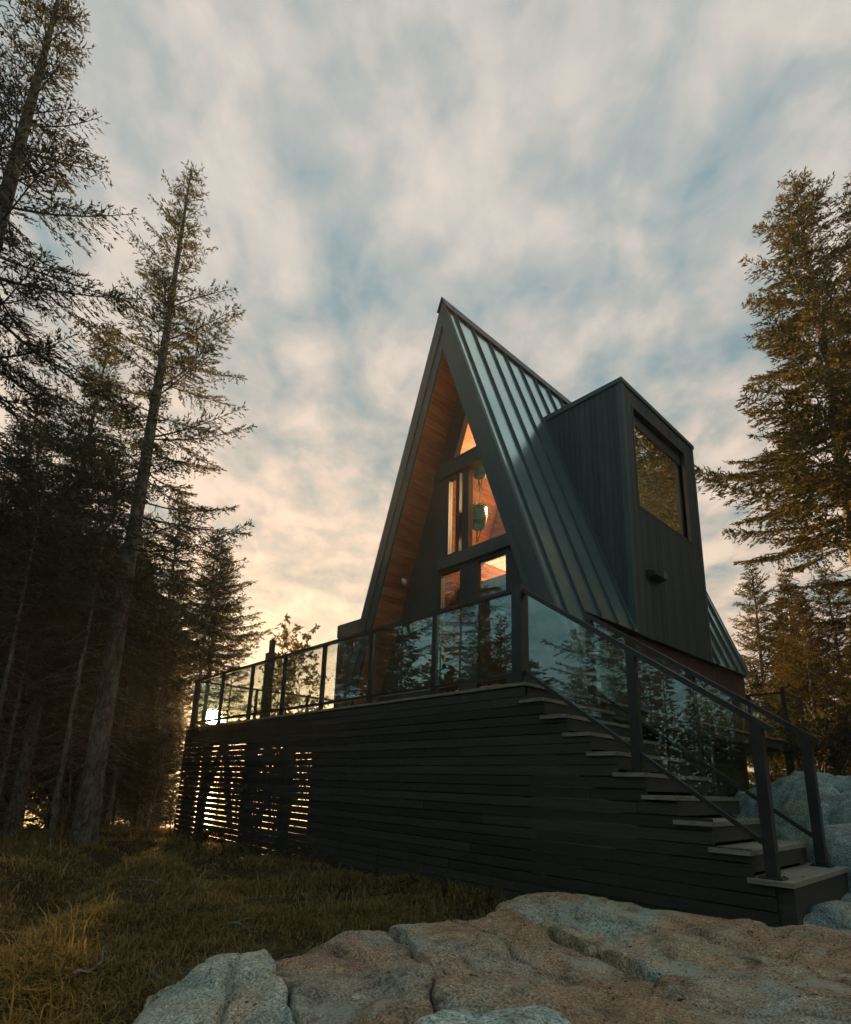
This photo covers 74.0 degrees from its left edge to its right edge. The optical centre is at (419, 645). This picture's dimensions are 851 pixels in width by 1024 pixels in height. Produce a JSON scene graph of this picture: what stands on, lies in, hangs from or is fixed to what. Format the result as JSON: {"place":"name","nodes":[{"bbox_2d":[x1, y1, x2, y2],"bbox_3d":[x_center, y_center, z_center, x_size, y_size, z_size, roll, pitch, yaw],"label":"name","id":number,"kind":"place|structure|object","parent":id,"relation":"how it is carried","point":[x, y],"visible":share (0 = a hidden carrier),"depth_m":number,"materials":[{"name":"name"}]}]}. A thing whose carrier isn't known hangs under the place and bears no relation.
{"place":"outdoors","nodes":[
{"label":"outdoors","id":0,"kind":"place"},
{"bbox_2d":[100,567,163,824],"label":"spruce tree","id":1,"kind":"object","parent":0,"point":[106,777],"depth_m":19.11,"materials":[{"name":"brown plant"}]},
{"bbox_2d":[23,783,309,832],"bbox_3d":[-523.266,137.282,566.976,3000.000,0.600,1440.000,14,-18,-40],"label":"lake","id":2,"kind":"structure","parent":0,"point":[195,811],"depth_m":204.49,"materials":[{"name":"grey liquid"}]},
{"bbox_2d":[0,782,771,1023],"bbox_3d":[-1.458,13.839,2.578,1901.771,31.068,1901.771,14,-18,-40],"label":"ground","id":3,"kind":"structure","parent":0,"point":[133,846],"depth_m":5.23,"materials":[{"name":"plant"}]},
{"bbox_2d":[0,418,47,771],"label":"spruce tree","id":4,"kind":"object","parent":3,"relation":"on","point":[4,447],"visible":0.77,"depth_m":10.02,"materials":[{"name":"green plant"}]},
{"bbox_2d":[0,433,52,751],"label":"spruce tree","id":5,"kind":"object","parent":3,"relation":"on","point":[11,474],"visible":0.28,"depth_m":10.80,"materials":[{"name":"green plant"}]},
{"bbox_2d":[0,758,69,827],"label":"spruce tree","id":6,"kind":"object","parent":3,"relation":"on","point":[33,819],"visible":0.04,"depth_m":19.15,"materials":[{"name":"green plant"}]},
{"bbox_2d":[0,548,74,822],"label":"spruce tree","id":7,"kind":"object","parent":3,"relation":"on","point":[7,749],"visible":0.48,"depth_m":10.02,"materials":[{"name":"green plant"}]},
{"bbox_2d":[0,504,74,814],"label":"spruce tree","id":8,"kind":"object","parent":3,"relation":"on","point":[11,764],"visible":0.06,"depth_m":13.57,"materials":[{"name":"green plant"}]},
{"bbox_2d":[0,484,76,828],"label":"spruce tree","id":9,"kind":"object","parent":3,"relation":"on","point":[1,819],"visible":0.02,"depth_m":16.96,"materials":[{"name":"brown plant"}]},
{"bbox_2d":[0,465,80,826],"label":"spruce tree","id":10,"kind":"object","parent":3,"relation":"on","point":[26,576],"visible":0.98,"depth_m":8.96,"materials":[{"name":"green plant"}]},
{"bbox_2d":[0,555,83,827],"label":"spruce tree","id":11,"kind":"object","parent":3,"relation":"on","point":[30,775],"visible":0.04,"depth_m":13.97,"materials":[{"name":"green plant"}]},
{"bbox_2d":[0,427,84,783],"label":"spruce tree","id":12,"kind":"object","parent":3,"relation":"on","point":[43,450],"visible":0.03,"depth_m":16.12,"materials":[{"name":"green plant"}]},
{"bbox_2d":[1,501,85,826],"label":"spruce tree","id":13,"kind":"object","parent":3,"relation":"on","point":[53,583],"visible":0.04,"depth_m":12.79,"materials":[{"name":"green plant"}]},
{"bbox_2d":[0,381,88,767],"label":"spruce tree","id":14,"kind":"object","parent":3,"relation":"on","point":[31,444],"visible":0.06,"depth_m":13.74,"materials":[{"name":"green plant"}]},
{"bbox_2d":[0,454,102,827],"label":"spruce tree","id":15,"kind":"object","parent":3,"relation":"on","point":[50,733],"visible":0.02,"depth_m":16.10,"materials":[{"name":"green plant"}]},
{"bbox_2d":[0,520,138,829],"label":"spruce tree","id":16,"kind":"object","parent":3,"relation":"on","point":[47,819],"visible":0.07,"depth_m":15.66,"materials":[{"name":"green plant"}]},
{"bbox_2d":[12,706,126,828],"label":"spruce tree","id":17,"kind":"object","parent":3,"relation":"on","point":[64,796],"visible":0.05,"depth_m":17.28,"materials":[{"name":"green plant"}]},
{"bbox_2d":[24,525,114,827],"bbox_3d":[-11.674,1.154,19.268,3.220,12.234,3.267,-3,-14,17],"label":"spruce tree","id":18,"kind":"object","parent":3,"relation":"on","point":[50,782],"visible":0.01,"depth_m":18.10,"materials":[{"name":"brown plant"}]},
{"bbox_2d":[31,551,109,827],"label":"spruce tree","id":19,"kind":"object","parent":3,"relation":"on","point":[67,825],"depth_m":20.88,"materials":[{"name":"brown plant"}]},
{"bbox_2d":[32,605,108,829],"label":"spruce tree","id":20,"kind":"object","parent":3,"relation":"on","point":[69,749],"visible":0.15,"depth_m":13.27,"materials":[{"name":"green plant"}]},
{"bbox_2d":[53,712,87,836],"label":"bare sapling","id":21,"kind":"object","parent":3,"relation":"on","point":[70,769],"visible":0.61,"depth_m":9.86,"materials":[{"name":"plant"}]},
{"bbox_2d":[0,476,145,847],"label":"spruce tree","id":22,"kind":"object","parent":3,"relation":"on","point":[89,605],"visible":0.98,"depth_m":8.73,"materials":[{"name":"green plant"}]},
{"bbox_2d":[0,0,151,686],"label":"spruce tree","id":23,"kind":"object","parent":3,"relation":"on","point":[16,155],"visible":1,"depth_m":7.89,"materials":[{"name":"green plant"}]},
{"bbox_2d":[36,581,125,828],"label":"spruce tree","id":24,"kind":"object","parent":3,"relation":"on","point":[77,793],"visible":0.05,"depth_m":14.86,"materials":[{"name":"brown plant"}]},
{"bbox_2d":[0,320,170,837],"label":"spruce tree","id":25,"kind":"object","parent":3,"relation":"on","point":[26,761],"visible":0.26,"depth_m":11.85,"materials":[{"name":"green plant"}]},
{"bbox_2d":[71,950,110,976],"bbox_3d":[-1.806,1.747,3.110,0.100,0.078,0.393,5,-14,-12],"label":"fallen twig","id":26,"kind":"object","parent":3,"relation":"on","point":[86,970],"visible":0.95,"depth_m":3.07,"materials":[{"name":"grey wood"}]},
{"bbox_2d":[83,664,122,844],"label":"bare sapling","id":27,"kind":"object","parent":3,"relation":"on","point":[100,806],"visible":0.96,"depth_m":9.09,"materials":[{"name":"brown wood"}]},
{"bbox_2d":[61,624,144,825],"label":"spruce tree","id":28,"kind":"object","parent":3,"relation":"on","point":[88,736],"visible":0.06,"depth_m":14.23,"materials":[{"name":"green plant"}]},
{"bbox_2d":[47,526,171,820],"bbox_3d":[-6.290,0.480,11.710,1.777,6.751,1.803,10,-16,-30],"label":"spruce tree","id":29,"kind":"object","parent":3,"relation":"on","point":[141,602],"visible":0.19,"depth_m":11.86,"materials":[{"name":"green plant"}]},
{"bbox_2d":[63,511,175,826],"bbox_3d":[-9.011,0.823,17.316,2.872,10.914,2.914,10,-16,-30],"label":"spruce tree","id":30,"kind":"object","parent":3,"relation":"on","point":[107,793],"visible":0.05,"depth_m":17.84,"materials":[{"name":"green plant"}]},
{"bbox_2d":[60,559,182,827],"bbox_3d":[-6.817,1.020,13.387,2.385,6.631,2.351,0,-14,8],"label":"spruce tree","id":31,"kind":"object","parent":3,"relation":"on","point":[139,690],"visible":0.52,"depth_m":13.20,"materials":[{"name":"green plant"}]},
{"bbox_2d":[0,160,257,844],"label":"spruce tree","id":32,"kind":"object","parent":3,"relation":"on","point":[116,648],"visible":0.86,"depth_m":10.75,"materials":[{"name":"green plant"}]},
{"bbox_2d":[100,603,170,826],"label":"spruce tree","id":33,"kind":"object","parent":3,"relation":"on","point":[113,811],"visible":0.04,"depth_m":15.27,"materials":[{"name":"green plant"}]},
{"bbox_2d":[104,622,184,828],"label":"spruce tree","id":34,"kind":"object","parent":3,"relation":"on","point":[139,786],"visible":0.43,"depth_m":14.55,"materials":[{"name":"green plant"}]},
{"bbox_2d":[104,569,195,827],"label":"spruce tree","id":35,"kind":"object","parent":3,"relation":"on","point":[144,826],"visible":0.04,"depth_m":16.87,"materials":[{"name":"green plant"}]},
{"bbox_2d":[74,494,226,827],"bbox_3d":[-7.300,0.433,15.790,3.582,10.105,3.635,12,-17,-37],"label":"spruce tree","id":36,"kind":"object","parent":3,"relation":"on","point":[179,662],"visible":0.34,"depth_m":15.61,"materials":[{"name":"green plant"}]},
{"bbox_2d":[115,622,188,827],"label":"spruce tree","id":37,"kind":"object","parent":3,"relation":"on","point":[157,792],"visible":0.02,"depth_m":22.78,"materials":[{"name":"green plant"}]},
{"bbox_2d":[114,630,191,828],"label":"spruce tree","id":38,"kind":"object","parent":3,"relation":"on","point":[156,810],"visible":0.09,"depth_m":20.04,"materials":[{"name":"green plant"}]},
{"bbox_2d":[133,714,179,839],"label":"bare sapling","id":39,"kind":"object","parent":3,"relation":"on","point":[153,807],"visible":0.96,"depth_m":10.23,"materials":[{"name":"plant"}]},
{"bbox_2d":[116,637,200,828],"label":"spruce tree","id":40,"kind":"object","parent":3,"relation":"on","point":[170,803],"visible":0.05,"depth_m":23.90,"materials":[{"name":"green plant"}]},
{"bbox_2d":[118,703,198,828],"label":"spruce tree","id":41,"kind":"object","parent":3,"relation":"on","point":[172,824],"visible":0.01,"depth_m":24.82,"materials":[{"name":"green plant"}]},
{"bbox_2d":[130,666,186,826],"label":"spruce tree","id":42,"kind":"object","parent":3,"relation":"on","point":[179,755],"visible":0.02,"depth_m":21.67,"materials":[{"name":"green plant"}]},
{"bbox_2d":[120,571,203,828],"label":"spruce tree","id":43,"kind":"object","parent":3,"relation":"on","point":[149,804],"visible":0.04,"depth_m":19.22,"materials":[{"name":"green plant"}]},
{"bbox_2d":[151,966,195,979],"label":"fallen twig","id":44,"kind":"object","parent":3,"relation":"on","point":[154,975],"visible":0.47,"depth_m":3.06,"materials":[{"name":"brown wood"}]},
{"bbox_2d":[162,706,192,838],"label":"bare sapling","id":45,"kind":"object","parent":3,"relation":"on","point":[174,776],"visible":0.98,"depth_m":10.96,"materials":[{"name":"plant"}]},
{"bbox_2d":[147,531,245,807],"bbox_3d":[-5.210,0.610,13.430,1.960,7.447,1.988,2,-14,-1],"label":"spruce tree","id":46,"kind":"object","parent":3,"relation":"on","point":[208,608],"visible":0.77,"depth_m":13.63,"materials":[{"name":"green plant"}]},
{"bbox_2d":[125,541,279,819],"bbox_3d":[-6.282,1.376,16.873,3.716,9.614,4.003,-2,-14,14],"label":"spruce tree","id":47,"kind":"object","parent":3,"relation":"on","point":[246,636],"visible":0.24,"depth_m":17.54,"materials":[{"name":"green plant"}]},
{"bbox_2d":[153,556,251,826],"bbox_3d":[-5.465,1.191,14.604,2.016,7.660,2.045,-6,-16,30],"label":"spruce tree","id":48,"kind":"object","parent":3,"relation":"on","point":[216,679],"visible":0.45,"depth_m":14.84,"materials":[{"name":"green plant"}]},
{"bbox_2d":[133,949,294,1023],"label":"granite slab","id":49,"kind":"structure","parent":3,"relation":"on","point":[201,993],"depth_m":2.31,"materials":[{"name":"stone"}]},
{"bbox_2d":[204,634,253,825],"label":"spruce tree","id":50,"kind":"object","parent":3,"relation":"on","point":[231,683],"visible":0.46,"depth_m":16.64,"materials":[{"name":"green plant"}]},
{"bbox_2d":[193,747,271,823],"bbox_3d":[-4.198,3.015,12.343,1.941,1.973,1.689,4,-14,-9],"label":"shrub","id":51,"kind":"object","parent":3,"relation":"on","point":[239,777],"visible":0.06,"depth_m":12.20,"materials":[{"name":"green plant"}]},
{"bbox_2d":[208,918,257,932],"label":"fallen twig","id":52,"kind":"object","parent":3,"relation":"on","point":[235,922],"visible":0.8,"depth_m":4.06,"materials":[{"name":"brown wood"}]},
{"bbox_2d":[229,835,243,859],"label":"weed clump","id":53,"kind":"object","parent":3,"relation":"on","point":[232,852],"visible":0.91,"depth_m":7.89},
{"bbox_2d":[203,953,297,961],"bbox_3d":[-0.970,1.836,3.307,0.564,0.080,0.118,3,-14,-4],"label":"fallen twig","id":54,"kind":"object","parent":3,"relation":"on","point":[283,957],"visible":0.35,"depth_m":3.29,"materials":[{"name":"brown wood"}]},
{"bbox_2d":[241,654,298,827],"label":"birch tree","id":55,"kind":"object","parent":3,"relation":"on","point":[288,680],"visible":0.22,"depth_m":15.87,"materials":[{"name":"green plant"}]},
{"bbox_2d":[220,613,334,822],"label":"birch tree","id":56,"kind":"object","parent":3,"relation":"on","point":[285,644],"visible":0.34,"depth_m":16.64,"materials":[{"name":"green plant"}]},
{"bbox_2d":[242,746,312,829],"bbox_3d":[-3.082,3.229,12.824,1.809,2.114,2.080,11,-16,-33],"label":"shrub","id":57,"kind":"object","parent":3,"relation":"on","point":[292,785],"visible":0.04,"depth_m":12.88,"materials":[{"name":"green plant"}]},
{"bbox_2d":[252,623,330,753],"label":"birch tree","id":58,"kind":"object","parent":3,"relation":"on","point":[302,658],"visible":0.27,"depth_m":17.82,"materials":[{"name":"green plant"}]},
{"bbox_2d":[276,930,436,1023],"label":"granite slab","id":59,"kind":"structure","parent":3,"relation":"on","point":[334,982],"depth_m":2.37,"materials":[{"name":"stone"}]},
{"bbox_2d":[372,845,388,878],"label":"weed clump","id":60,"kind":"object","parent":3,"relation":"on","point":[377,873],"visible":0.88,"depth_m":6.48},
{"bbox_2d":[26,573,850,826],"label":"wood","id":61,"kind":"object","parent":3,"relation":"on","point":[771,604],"visible":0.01,"depth_m":21.77,"materials":[{"name":"plant"}]},
{"bbox_2d":[434,862,449,900],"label":"weed clump","id":62,"kind":"object","parent":3,"relation":"on","point":[444,890],"visible":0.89,"depth_m":5.40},
{"bbox_2d":[62,720,850,1022],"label":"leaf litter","id":63,"kind":"object","parent":3,"relation":"on","point":[678,999],"visible":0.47,"depth_m":2.79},
{"bbox_2d":[173,682,798,926],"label":"deck","id":64,"kind":"structure","parent":3,"relation":"on","point":[481,781],"depth_m":6.41,"materials":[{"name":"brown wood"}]},
{"bbox_2d":[195,681,332,724],"bbox_3d":[-1.317,2.199,15.746,9.862,1.060,0.104,14,-18,-40],"label":"deck railing","id":65,"kind":"object","parent":64,"relation":"on","point":[256,698],"visible":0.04,"depth_m":13.52,"materials":[{"name":"black metal"}]},
{"bbox_2d":[259,639,275,717],"bbox_3d":[-2.862,0.655,10.683,0.140,1.560,0.140,14,-18,-40],"label":"deck post","id":66,"kind":"object","parent":64,"relation":"on","point":[267,688],"visible":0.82,"depth_m":10.62,"materials":[{"name":"black metal"}]},
{"bbox_2d":[188,583,528,727],"bbox_3d":[-1.957,0.584,9.267,0.125,1.080,9.135,14,-18,-40],"label":"deck railing","id":67,"kind":"object","parent":64,"relation":"on","point":[519,628],"visible":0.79,"depth_m":7.21,"materials":[{"name":"black metal"}]},
{"bbox_2d":[333,296,750,731],"bbox_3d":[2.384,-1.940,13.206,7.626,8.111,7.906,14,-18,-40],"label":"frame cabin","id":68,"kind":"object","parent":64,"relation":"on","point":[590,500],"visible":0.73,"depth_m":10.57,"materials":[{"name":"metal"}]},
{"bbox_2d":[437,561,468,693],"bbox_3d":[0.598,-0.093,9.968,0.154,2.760,0.740,14,-18,-40],"label":"glass door","id":69,"kind":"structure","parent":68,"relation":"in","point":[463,568],"depth_m":10.00,"materials":[{"name":"black metal"}]},
{"bbox_2d":[446,472,461,555],"bbox_3d":[0.661,-2.445,10.596,0.100,1.650,0.330,14,-18,-40],"label":"window","id":70,"kind":"structure","parent":68,"relation":"in","point":[457,477],"depth_m":10.58,"materials":[{"name":"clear glass"}]},
{"bbox_2d":[455,417,467,456],"bbox_3d":[0.797,-3.971,10.867,0.080,0.850,0.337,14,-18,-40],"label":"window","id":71,"kind":"structure","parent":68,"relation":"in","point":[465,424],"depth_m":10.85,"materials":[{"name":"black glass"}]},
{"bbox_2d":[461,466,472,549],"bbox_3d":[0.878,-2.499,10.347,0.120,1.650,0.160,14,-18,-40],"label":"curtain","id":72,"kind":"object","parent":68,"relation":"in","point":[467,473],"depth_m":10.30,"materials":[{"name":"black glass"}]},
{"bbox_2d":[473,464,485,490],"bbox_3d":[1.161,-3.815,10.842,0.407,1.843,0.432,1,-14,3],"label":"hanging planter","id":73,"kind":"object","parent":68,"relation":"hanging from","point":[479,473],"visible":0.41,"depth_m":10.63,"materials":[{"name":"wicker"}]},
{"bbox_2d":[473,482,490,542],"bbox_3d":[1.114,-2.535,10.614,0.474,1.281,0.453,14,-18,-40],"label":"hanging planter","id":74,"kind":"object","parent":68,"relation":"hanging from","point":[480,516],"visible":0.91,"depth_m":10.46,"materials":[{"name":"wicker"}]},
{"bbox_2d":[467,546,511,689],"bbox_3d":[1.166,-0.225,9.356,0.154,2.760,0.950,14,-18,-40],"label":"glass door","id":75,"kind":"structure","parent":68,"relation":"in","point":[474,571],"depth_m":9.54,"materials":[{"name":"black metal"}]},
{"bbox_2d":[746,687,805,741],"bbox_3d":[7.733,1.573,12.220,1.283,1.140,0.793,14,-18,-40],"label":"deck railing","id":76,"kind":"object","parent":64,"relation":"on","point":[790,708],"visible":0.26,"depth_m":11.97,"materials":[{"name":"black metal"}]},
{"bbox_2d":[480,871,504,908],"bbox_3d":[0.658,2.217,5.091,0.288,0.340,0.181,2,-14,-1],"label":"weed clump","id":77,"kind":"object","parent":3,"relation":"on","point":[490,898],"visible":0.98,"depth_m":5.09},
{"bbox_2d":[414,1005,571,1023],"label":"granite slab","id":78,"kind":"structure","parent":3,"relation":"on","point":[534,1014],"depth_m":1.74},
{"bbox_2d":[491,879,507,906],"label":"weed clump","id":79,"kind":"object","parent":3,"relation":"on","point":[497,895],"visible":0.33,"depth_m":4.62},
{"bbox_2d":[387,907,653,1004],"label":"granite slab","id":80,"kind":"structure","parent":3,"relation":"on","point":[468,948],"depth_m":2.99,"materials":[{"name":"stone"}]},
{"bbox_2d":[432,965,850,1023],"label":"granite slab","id":81,"kind":"structure","parent":3,"relation":"on","point":[770,999],"depth_m":2.27,"materials":[{"name":"stone"}]},
{"bbox_2d":[494,892,850,984],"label":"granite slab","id":82,"kind":"structure","parent":3,"relation":"on","point":[707,946],"depth_m":3.36,"materials":[{"name":"stone"}]},
{"bbox_2d":[519,697,848,926],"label":"staircase","id":83,"kind":"structure","parent":3,"relation":"on","point":[798,896],"depth_m":4.69,"materials":[{"name":"brown wood"}]},
{"bbox_2d":[522,588,788,880],"bbox_3d":[1.828,0.501,4.962,0.142,2.634,2.231,14,-18,-40],"label":"stair railing","id":84,"kind":"object","parent":83,"relation":"on","point":[767,839],"visible":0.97,"depth_m":4.46,"materials":[{"name":"black metal"}]},
{"bbox_2d":[585,614,834,867],"bbox_3d":[2.723,0.729,5.759,0.142,2.623,2.254,14,-18,-40],"label":"stair railing","id":85,"kind":"object","parent":83,"relation":"on","point":[816,834],"visible":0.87,"depth_m":5.51,"materials":[{"name":"black metal"}]},
{"bbox_2d":[738,713,785,781],"bbox_3d":[7.877,2.360,12.810,1.327,1.550,1.526,-7,-16,31],"label":"shrub","id":86,"kind":"object","parent":3,"relation":"on","point":[770,757],"visible":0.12,"depth_m":12.46,"materials":[{"name":"green plant"}]},
{"bbox_2d":[745,667,786,786],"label":"spruce tree","id":87,"kind":"object","parent":3,"relation":"on","point":[750,777],"visible":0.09,"depth_m":17.50,"materials":[{"name":"green plant"}]},
{"bbox_2d":[694,166,850,752],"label":"spruce tree","id":88,"kind":"object","parent":3,"relation":"on","point":[800,352],"visible":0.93,"depth_m":14.39,"materials":[{"name":"green plant"}]},
{"bbox_2d":[728,566,838,786],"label":"spruce tree","id":89,"kind":"object","parent":3,"relation":"on","point":[751,646],"visible":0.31,"depth_m":18.37,"materials":[{"name":"green plant"}]},
{"bbox_2d":[733,771,850,841],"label":"boulder","id":90,"kind":"object","parent":3,"relation":"on","point":[789,797],"visible":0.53,"depth_m":6.16,"materials":[{"name":"grey stone"}]},
{"bbox_2d":[754,630,838,781],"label":"spruce tree","id":91,"kind":"object","parent":3,"relation":"on","point":[779,645],"visible":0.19,"depth_m":15.67,"materials":[{"name":"green plant"}]},
{"bbox_2d":[746,174,850,662],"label":"spruce tree","id":92,"kind":"object","parent":3,"relation":"on","point":[835,585],"visible":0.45,"depth_m":14.48,"materials":[{"name":"green plant"}]},
{"bbox_2d":[751,571,849,776],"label":"spruce tree","id":93,"kind":"object","parent":3,"relation":"on","point":[783,600],"visible":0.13,"depth_m":18.13,"materials":[{"name":"green plant"}]},
{"bbox_2d":[768,704,836,770],"bbox_3d":[7.778,1.935,11.213,1.526,1.550,1.327,2,-14,-1],"label":"shrub","id":94,"kind":"object","parent":3,"relation":"on","point":[793,748],"visible":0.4,"depth_m":11.20,"materials":[{"name":"green plant"}]},
{"bbox_2d":[760,590,850,775],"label":"spruce tree","id":95,"kind":"object","parent":3,"relation":"on","point":[806,653],"visible":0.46,"depth_m":14.55,"materials":[{"name":"green plant"}]},
{"bbox_2d":[767,705,850,775],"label":"shrub","id":96,"kind":"object","parent":3,"relation":"on","point":[833,755],"visible":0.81,"depth_m":9.67,"materials":[{"name":"green plant"}]},
{"bbox_2d":[780,706,841,772],"bbox_3d":[9.057,2.181,12.716,1.803,1.832,1.568,8,-15,-23],"label":"shrub","id":97,"kind":"object","parent":3,"relation":"on","point":[817,761],"visible":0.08,"depth_m":12.45,"materials":[{"name":"green plant"}]},
{"bbox_2d":[784,564,850,775],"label":"spruce tree","id":98,"kind":"object","parent":3,"relation":"on","point":[827,613],"visible":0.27,"depth_m":16.48,"materials":[{"name":"green plant"}]},
{"bbox_2d":[784,682,850,774],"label":"shrub","id":99,"kind":"object","parent":3,"relation":"on","point":[823,706],"visible":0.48,"depth_m":11.18,"materials":[{"name":"green plant"}]},
{"bbox_2d":[801,823,850,892],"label":"boulder","id":100,"kind":"object","parent":3,"relation":"on","point":[838,840],"visible":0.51,"depth_m":4.86,"materials":[{"name":"grey stone"}]},
{"bbox_2d":[803,893,850,929],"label":"rock","id":101,"kind":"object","parent":3,"relation":"on","point":[835,914],"depth_m":3.80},
{"bbox_2d":[817,683,850,741],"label":"shrub","id":102,"kind":"object","parent":3,"relation":"on","point":[833,704],"visible":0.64,"depth_m":9.89,"materials":[{"name":"green plant"}]},
{"bbox_2d":[825,617,850,772],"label":"spruce tree","id":103,"kind":"object","parent":3,"relation":"on","point":[846,678],"visible":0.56,"depth_m":11.73,"materials":[{"name":"green plant"}]},
{"bbox_2d":[833,598,850,698],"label":"spruce tree","id":104,"kind":"object","parent":3,"relation":"on","point":[848,611],"visible":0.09,"depth_m":16.89,"materials":[{"name":"green plant"}]},
{"bbox_2d":[0,0,850,783],"label":"sky","id":105,"kind":"structure","parent":0,"point":[586,183],"materials":[{"name":"blue"}]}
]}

